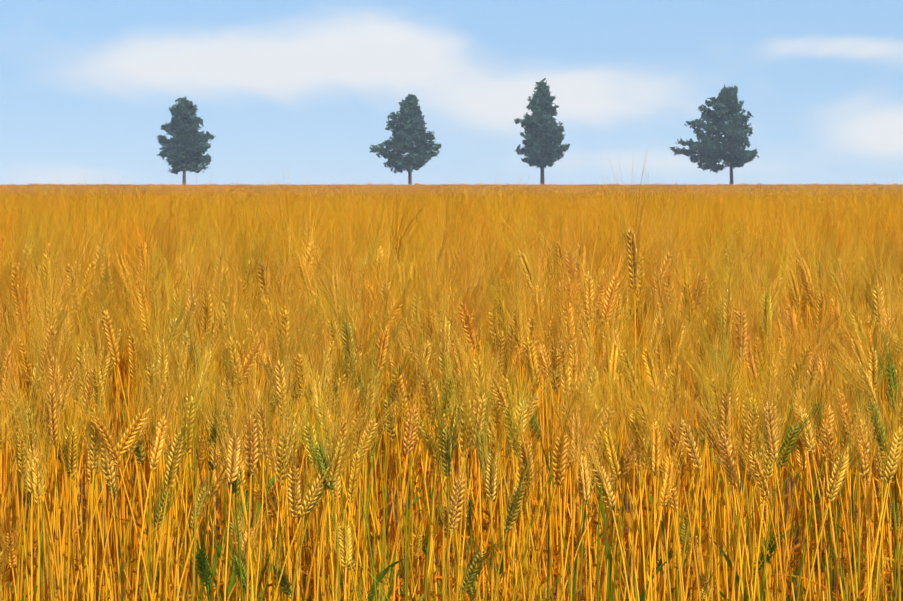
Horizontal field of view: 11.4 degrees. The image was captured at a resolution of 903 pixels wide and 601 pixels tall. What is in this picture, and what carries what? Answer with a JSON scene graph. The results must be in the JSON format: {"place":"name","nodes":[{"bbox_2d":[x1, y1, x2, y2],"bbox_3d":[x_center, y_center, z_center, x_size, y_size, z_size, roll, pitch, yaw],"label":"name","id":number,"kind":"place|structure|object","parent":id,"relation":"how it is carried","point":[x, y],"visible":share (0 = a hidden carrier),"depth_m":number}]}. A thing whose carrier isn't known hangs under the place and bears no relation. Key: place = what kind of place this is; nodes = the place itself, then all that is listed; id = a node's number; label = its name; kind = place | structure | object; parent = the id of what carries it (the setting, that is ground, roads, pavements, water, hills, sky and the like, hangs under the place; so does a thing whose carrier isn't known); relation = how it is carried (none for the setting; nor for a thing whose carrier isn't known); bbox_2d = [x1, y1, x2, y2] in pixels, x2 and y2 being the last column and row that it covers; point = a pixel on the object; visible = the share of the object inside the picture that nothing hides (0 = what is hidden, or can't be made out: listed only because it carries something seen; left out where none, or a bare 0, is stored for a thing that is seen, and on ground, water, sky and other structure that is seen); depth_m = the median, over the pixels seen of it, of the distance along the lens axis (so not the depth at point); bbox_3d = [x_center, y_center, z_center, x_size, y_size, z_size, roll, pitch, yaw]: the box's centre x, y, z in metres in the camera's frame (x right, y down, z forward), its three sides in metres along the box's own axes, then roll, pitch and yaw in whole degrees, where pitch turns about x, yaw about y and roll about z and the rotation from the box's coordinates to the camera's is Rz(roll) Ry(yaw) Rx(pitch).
{"place":"outdoors","nodes":[
{"label":"outdoors","id":0,"kind":"place"},
{"bbox_2d":[0,0,902,199],"label":"sky","id":1,"kind":"structure","parent":0,"point":[307,88]},
{"bbox_2d":[8,376,896,600],"bbox_3d":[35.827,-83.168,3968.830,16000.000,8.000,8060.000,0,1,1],"label":"field ground","id":2,"kind":"structure","parent":0,"point":[791,486],"depth_m":14.95},
{"bbox_2d":[156,97,214,184],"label":"conifer","id":3,"kind":"object","parent":2,"relation":"on","point":[197,144],"depth_m":469.35},
{"bbox_2d":[369,94,441,183],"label":"conifer","id":4,"kind":"object","parent":2,"relation":"on","point":[411,165],"depth_m":471.89},
{"bbox_2d":[0,152,902,600],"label":"wheat","id":5,"kind":"object","parent":2,"relation":"on","point":[356,340],"visible":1,"depth_m":7.69},
{"bbox_2d":[514,78,569,184],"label":"conifer","id":6,"kind":"object","parent":2,"relation":"on","point":[541,125],"depth_m":468.63},
{"bbox_2d":[670,84,758,183],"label":"conifer","id":7,"kind":"object","parent":2,"relation":"on","point":[724,148],"depth_m":471.29}
]}

